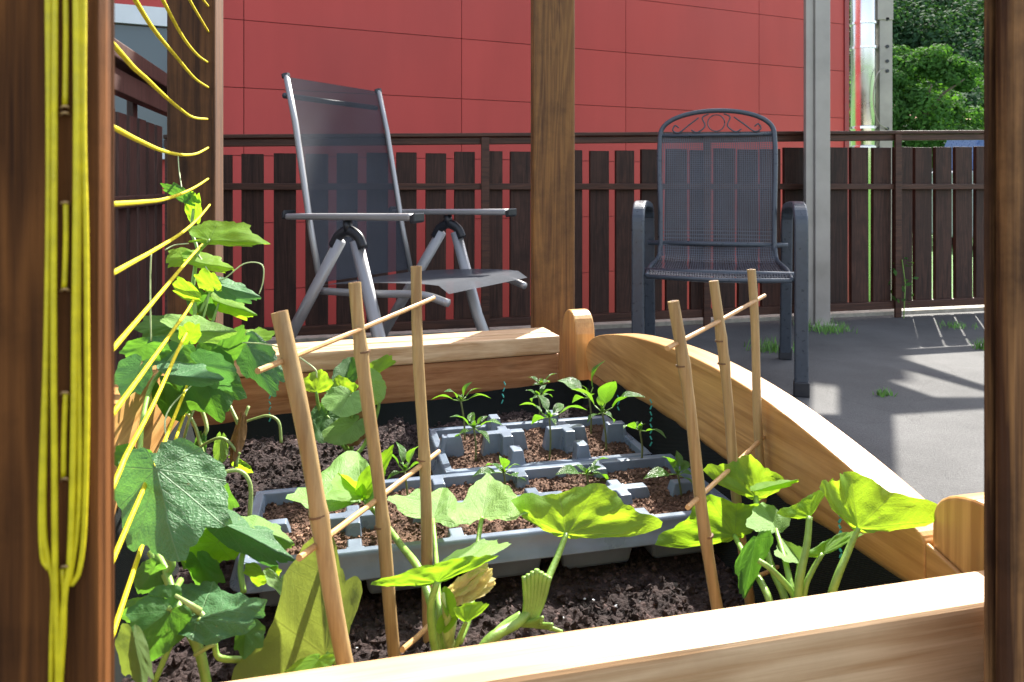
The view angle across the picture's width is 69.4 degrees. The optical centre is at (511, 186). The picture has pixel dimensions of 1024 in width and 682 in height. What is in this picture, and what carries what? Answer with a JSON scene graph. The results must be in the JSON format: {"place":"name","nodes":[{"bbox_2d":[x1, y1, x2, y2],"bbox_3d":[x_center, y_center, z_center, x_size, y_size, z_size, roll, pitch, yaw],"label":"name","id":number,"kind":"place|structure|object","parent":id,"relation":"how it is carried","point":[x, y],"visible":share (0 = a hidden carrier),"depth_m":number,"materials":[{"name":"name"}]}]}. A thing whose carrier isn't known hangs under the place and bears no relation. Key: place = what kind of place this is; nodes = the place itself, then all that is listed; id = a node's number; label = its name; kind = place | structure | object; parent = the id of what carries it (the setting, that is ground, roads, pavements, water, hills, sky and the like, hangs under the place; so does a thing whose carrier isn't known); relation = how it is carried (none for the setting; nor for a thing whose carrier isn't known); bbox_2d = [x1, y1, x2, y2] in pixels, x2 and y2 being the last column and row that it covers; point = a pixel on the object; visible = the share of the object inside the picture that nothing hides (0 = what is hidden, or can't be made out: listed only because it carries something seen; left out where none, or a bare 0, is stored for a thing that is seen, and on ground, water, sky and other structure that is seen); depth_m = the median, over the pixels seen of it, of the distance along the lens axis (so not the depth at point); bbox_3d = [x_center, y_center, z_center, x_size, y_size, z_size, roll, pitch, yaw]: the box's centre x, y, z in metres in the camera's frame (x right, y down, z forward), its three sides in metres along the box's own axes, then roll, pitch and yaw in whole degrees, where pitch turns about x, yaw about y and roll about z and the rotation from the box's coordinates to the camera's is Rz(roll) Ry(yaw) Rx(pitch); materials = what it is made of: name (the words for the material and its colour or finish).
{"place":"outdoors","nodes":[
{"label":"outdoors","id":0,"kind":"place"},
{"bbox_2d":[115,0,848,327],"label":"red building","id":1,"kind":"structure","parent":0,"point":[444,66],"depth_m":5.84,"materials":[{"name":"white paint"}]},
{"bbox_2d":[115,3,166,158],"bbox_3d":[-2.604,-0.675,4.717,1.280,0.990,0.067,0,0,-24],"label":"window frame","id":2,"kind":"structure","parent":1,"relation":"in","point":[125,14],"depth_m":4.78,"materials":[{"name":"white paint"}]},
{"bbox_2d":[115,24,166,148],"bbox_3d":[-2.614,-0.647,4.740,1.136,0.795,0.017,0,0,-24],"label":"window pane","id":3,"kind":"structure","parent":1,"relation":"in","point":[141,39],"depth_m":4.83,"materials":[{"name":"glass"}]},
{"bbox_2d":[594,311,983,503],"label":"patio","id":4,"kind":"structure","parent":0,"point":[921,432],"depth_m":2.63,"materials":[{"name":"concrete"}]},
{"bbox_2d":[0,0,114,681],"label":"timber post","id":5,"kind":"object","parent":4,"relation":"on","point":[25,593],"depth_m":0.21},
{"bbox_2d":[38,0,89,681],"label":"cord bundle","id":6,"kind":"object","parent":5,"relation":"attached to","point":[57,632],"visible":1,"depth_m":0.21,"materials":[{"name":"fabric"}]},
{"bbox_2d":[115,39,166,371],"bbox_3d":[-1.196,0.135,2.081,0.125,1.130,2.105,0,0,-14],"label":"side fence","id":7,"kind":"object","parent":4,"relation":"on","point":[138,176],"visible":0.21,"depth_m":2.59,"materials":[{"name":"brown wood"}]},
{"bbox_2d":[167,0,222,347],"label":"timber post","id":8,"kind":"object","parent":4,"relation":"on","point":[188,93],"depth_m":1.12,"materials":[{"name":"brown wood"}]},
{"bbox_2d":[115,0,210,634],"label":"trellis cord","id":9,"kind":"object","parent":8,"relation":"attached to","point":[126,265],"visible":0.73,"depth_m":0.51,"materials":[{"name":"yellow fabric"}]},
{"bbox_2d":[115,156,317,681],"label":"cucumber vine","id":10,"kind":"object","parent":9,"relation":"attached to","point":[187,516],"visible":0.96,"depth_m":0.52,"materials":[{"name":"green plant"}]},
{"bbox_2d":[281,73,526,338],"bbox_3d":[-0.385,0.178,2.366,0.760,1.066,0.536,0,0,31],"label":"reclining chair","id":11,"kind":"object","parent":4,"relation":"on","point":[355,215],"visible":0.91,"depth_m":2.42,"materials":[{"name":"fabric"}]},
{"bbox_2d":[115,309,983,681],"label":"raised bed","id":12,"kind":"object","parent":4,"relation":"on","point":[903,605],"visible":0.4,"depth_m":0.60,"materials":[{"name":"brown wood"}]},
{"bbox_2d":[122,405,744,681],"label":"soil","id":13,"kind":"structure","parent":12,"relation":"in","point":[662,587],"depth_m":0.69,"materials":[{"name":"brown soil"}]},
{"bbox_2d":[183,405,282,472],"bbox_3d":[-0.330,0.295,0.868,0.120,0.093,0.030,0,0,0],"label":"withered plant","id":14,"kind":"object","parent":13,"relation":"on","point":[236,443],"visible":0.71,"depth_m":0.86,"materials":[{"name":"green plant"}]},
{"bbox_2d":[231,537,361,680],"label":"squash plant","id":15,"kind":"object","parent":13,"relation":"on","point":[297,637],"visible":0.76,"depth_m":0.47,"materials":[{"name":"green plant"}]},
{"bbox_2d":[255,266,440,664],"bbox_3d":[-0.106,0.240,0.550,0.080,0.342,0.227,0,0,5],"label":"bamboo trellis","id":16,"kind":"object","parent":13,"relation":"on","point":[323,534],"visible":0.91,"depth_m":0.55,"materials":[{"name":"beige wood"}]},
{"bbox_2d":[303,354,395,452],"bbox_3d":[-0.220,0.295,0.987,0.092,0.130,0.109,0,0,36],"label":"squash plant","id":17,"kind":"object","parent":13,"relation":"on","point":[341,422],"visible":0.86,"depth_m":0.97,"materials":[{"name":"green plant"}]},
{"bbox_2d":[285,445,661,651],"bbox_3d":[-0.069,0.292,0.612,0.317,0.115,0.228,0,0,34],"label":"squash plant","id":18,"kind":"object","parent":13,"relation":"on","point":[595,510],"visible":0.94,"depth_m":0.61,"materials":[{"name":"green plant"}]},
{"bbox_2d":[230,454,731,606],"bbox_3d":[-0.022,0.355,0.779,0.503,0.052,0.177,0,0,-14],"label":"seed tray","id":19,"kind":"object","parent":13,"relation":"on","point":[525,551],"visible":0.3,"depth_m":0.73,"materials":[{"name":"grey plastic"}]},
{"bbox_2d":[263,466,694,554],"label":"potting soil","id":20,"kind":"structure","parent":19,"relation":"in","point":[660,500],"depth_m":0.78,"materials":[{"name":"brown soil"}]},
{"bbox_2d":[387,442,417,519],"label":"pepper seedling","id":21,"kind":"object","parent":20,"relation":"on","point":[404,454],"visible":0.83,"depth_m":0.76,"materials":[{"name":"green plant"}]},
{"bbox_2d":[472,455,526,484],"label":"pepper seedling","id":22,"kind":"object","parent":20,"relation":"on","point":[505,462],"visible":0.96,"depth_m":0.84,"materials":[{"name":"green plant"}]},
{"bbox_2d":[555,457,608,484],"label":"pepper seedling","id":23,"kind":"object","parent":20,"relation":"on","point":[569,469],"visible":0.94,"depth_m":0.84,"materials":[{"name":"green plant"}]},
{"bbox_2d":[643,451,691,494],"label":"pepper seedling","id":24,"kind":"object","parent":20,"relation":"on","point":[684,465],"visible":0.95,"depth_m":0.82,"materials":[{"name":"green plant"}]},
{"bbox_2d":[623,421,665,457],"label":"pepper seedling","id":25,"kind":"object","parent":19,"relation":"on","point":[634,425],"visible":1,"depth_m":0.90,"materials":[{"name":"green plant"}]},
{"bbox_2d":[496,568,562,641],"bbox_3d":[0.007,0.308,0.541,0.057,0.047,0.022,0,0,-8],"label":"cut squash stump","id":26,"kind":"object","parent":13,"relation":"on","point":[536,582],"visible":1,"depth_m":0.55,"materials":[{"name":"green plant"}]},
{"bbox_2d":[429,410,651,474],"bbox_3d":[0.030,0.350,0.972,0.276,0.064,0.177,0,0,-13],"label":"seed tray","id":27,"kind":"object","parent":13,"relation":"on","point":[569,435],"visible":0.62,"depth_m":0.96,"materials":[{"name":"grey plastic"}]},
{"bbox_2d":[439,424,634,468],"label":"potting soil","id":28,"kind":"structure","parent":27,"relation":"in","point":[535,451],"depth_m":0.96,"materials":[{"name":"brown soil"}]},
{"bbox_2d":[431,382,489,439],"bbox_3d":[-0.069,0.300,0.994,0.074,0.077,0.033,0,0,-29],"label":"pepper seedling","id":29,"kind":"object","parent":28,"relation":"on","point":[461,398],"visible":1,"depth_m":0.99,"materials":[{"name":"green plant"}]},
{"bbox_2d":[451,412,502,460],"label":"pepper seedling","id":30,"kind":"object","parent":28,"relation":"on","point":[471,419],"visible":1,"depth_m":0.93,"materials":[{"name":"green plant"}]},
{"bbox_2d":[529,385,551,420],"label":"pepper seedling","id":31,"kind":"object","parent":28,"relation":"on","point":[541,388],"visible":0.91,"depth_m":1.05,"materials":[{"name":"green plant"}]},
{"bbox_2d":[528,373,556,407],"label":"pepper seedling","id":32,"kind":"object","parent":28,"relation":"on","point":[541,382],"visible":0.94,"depth_m":1.13,"materials":[{"name":"green plant"}]},
{"bbox_2d":[520,395,585,459],"bbox_3d":[0.053,0.307,0.950,0.056,0.076,0.068,0,0,-41],"label":"pepper seedling","id":33,"kind":"object","parent":28,"relation":"on","point":[557,407],"visible":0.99,"depth_m":0.94,"materials":[{"name":"green plant"}]},
{"bbox_2d":[557,361,603,433],"bbox_3d":[0.094,0.290,1.028,0.072,0.102,0.023,0,0,27],"label":"pepper seedling","id":34,"kind":"object","parent":28,"relation":"on","point":[572,382],"visible":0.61,"depth_m":1.03,"materials":[{"name":"green plant"}]},
{"bbox_2d":[571,381,643,451],"bbox_3d":[0.124,0.296,0.958,0.100,0.099,0.037,0,0,21],"label":"pepper seedling","id":35,"kind":"object","parent":28,"relation":"on","point":[606,392],"visible":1,"depth_m":0.95,"materials":[{"name":"green plant"}]},
{"bbox_2d":[665,269,778,609],"bbox_3d":[0.202,0.247,0.663,0.056,0.328,0.230,0,0,34],"label":"bamboo trellis","id":36,"kind":"object","parent":13,"relation":"on","point":[700,490],"visible":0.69,"depth_m":0.66,"materials":[{"name":"beige wood"}]},
{"bbox_2d":[655,454,936,601],"bbox_3d":[0.220,0.278,0.589,0.110,0.124,0.190,0,0,-34],"label":"squash plant","id":37,"kind":"object","parent":13,"relation":"on","point":[858,502],"visible":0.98,"depth_m":0.56,"materials":[{"name":"green plant"}]},
{"bbox_2d":[531,0,574,381],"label":"timber post","id":38,"kind":"object","parent":4,"relation":"on","point":[552,162],"depth_m":1.44,"materials":[{"name":"brown wood"}]},
{"bbox_2d":[163,130,983,336],"bbox_3d":[1.149,0.181,3.780,5.400,1.039,0.096,0,0,-14],"label":"back fence","id":39,"kind":"object","parent":4,"relation":"on","point":[911,186],"visible":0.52,"depth_m":3.67,"materials":[{"name":"brown wood"}]},
{"bbox_2d":[631,108,809,397],"bbox_3d":[0.776,0.189,2.804,0.590,1.024,0.584,0,0,15],"label":"metal armchair","id":40,"kind":"object","parent":4,"relation":"on","point":[645,272],"visible":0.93,"depth_m":2.95,"materials":[{"name":"paint"}]},
{"bbox_2d":[744,337,793,353],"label":"grass tuft","id":41,"kind":"object","parent":4,"relation":"on","point":[769,348],"visible":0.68,"depth_m":3.15,"materials":[{"name":"green plant"}]},
{"bbox_2d":[804,0,836,327],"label":"steel column","id":42,"kind":"structure","parent":4,"relation":"on","point":[817,107],"depth_m":3.70,"materials":[{"name":"grey metal"}]},
{"bbox_2d":[793,316,857,334],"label":"grass tuft","id":43,"kind":"object","parent":4,"relation":"on","point":[833,328],"visible":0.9,"depth_m":3.57,"materials":[{"name":"green plant"}]},
{"bbox_2d":[872,387,896,396],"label":"grass tuft","id":44,"kind":"object","parent":4,"relation":"on","point":[884,393],"visible":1,"depth_m":2.48,"materials":[{"name":"green plant"}]},
{"bbox_2d":[888,257,918,317],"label":"weed sprig","id":45,"kind":"object","parent":4,"relation":"on","point":[903,287],"visible":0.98,"depth_m":3.94,"materials":[{"name":"green plant"}]},
{"bbox_2d":[936,320,977,329],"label":"grass tuft","id":46,"kind":"object","parent":4,"relation":"on","point":[957,327],"visible":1,"depth_m":3.67,"materials":[{"name":"green plant"}]},
{"bbox_2d":[969,339,983,349],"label":"grass tuft","id":47,"kind":"object","parent":4,"relation":"on","point":[977,345],"visible":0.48,"depth_m":3.19,"materials":[{"name":"green plant"}]},
{"bbox_2d":[984,0,1023,681],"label":"timber post","id":48,"kind":"object","parent":4,"relation":"on","point":[1003,340],"depth_m":0.37,"materials":[{"name":"brown wood"}]},
{"bbox_2d":[911,38,979,107],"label":"hill","id":49,"kind":"structure","parent":0,"point":[936,80],"depth_m":80.39,"materials":[{"name":"plant"}]},
{"bbox_2d":[849,0,983,127],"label":"forest","id":50,"kind":"object","parent":49,"relation":"on","point":[923,23],"visible":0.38,"depth_m":79.43,"materials":[{"name":"green plant"}]},
{"bbox_2d":[932,235,972,298],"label":"ground","id":51,"kind":"structure","parent":0,"point":[952,268],"depth_m":14.45,"materials":[{"name":"grey concrete"}]},
{"bbox_2d":[266,305,983,343],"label":"kerb","id":52,"kind":"structure","parent":51,"relation":"on","point":[658,322],"depth_m":3.77,"materials":[{"name":"concrete"}]},
{"bbox_2d":[849,0,892,301],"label":"flue pipe","id":53,"kind":"object","parent":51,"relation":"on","point":[870,25],"visible":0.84,"depth_m":7.54,"materials":[{"name":"metal"}]},
{"bbox_2d":[849,107,966,171],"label":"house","id":54,"kind":"structure","parent":51,"relation":"on","point":[903,141],"depth_m":33.76,"materials":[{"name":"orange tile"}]},
{"bbox_2d":[849,43,983,167],"bbox_3d":[14.242,-1.735,25.771,5.352,6.731,3.600,0,0,0],"label":"broadleaf tree","id":55,"kind":"object","parent":51,"relation":"on","point":[940,110],"visible":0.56,"depth_m":25.33,"materials":[{"name":"green plant"}]},
{"bbox_2d":[932,140,983,244],"bbox_3d":[13.200,0.098,19.390,4.000,2.995,1.820,0,0,0],"label":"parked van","id":56,"kind":"object","parent":51,"relation":"on","point":[960,143],"depth_m":18.98,"materials":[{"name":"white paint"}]}
]}

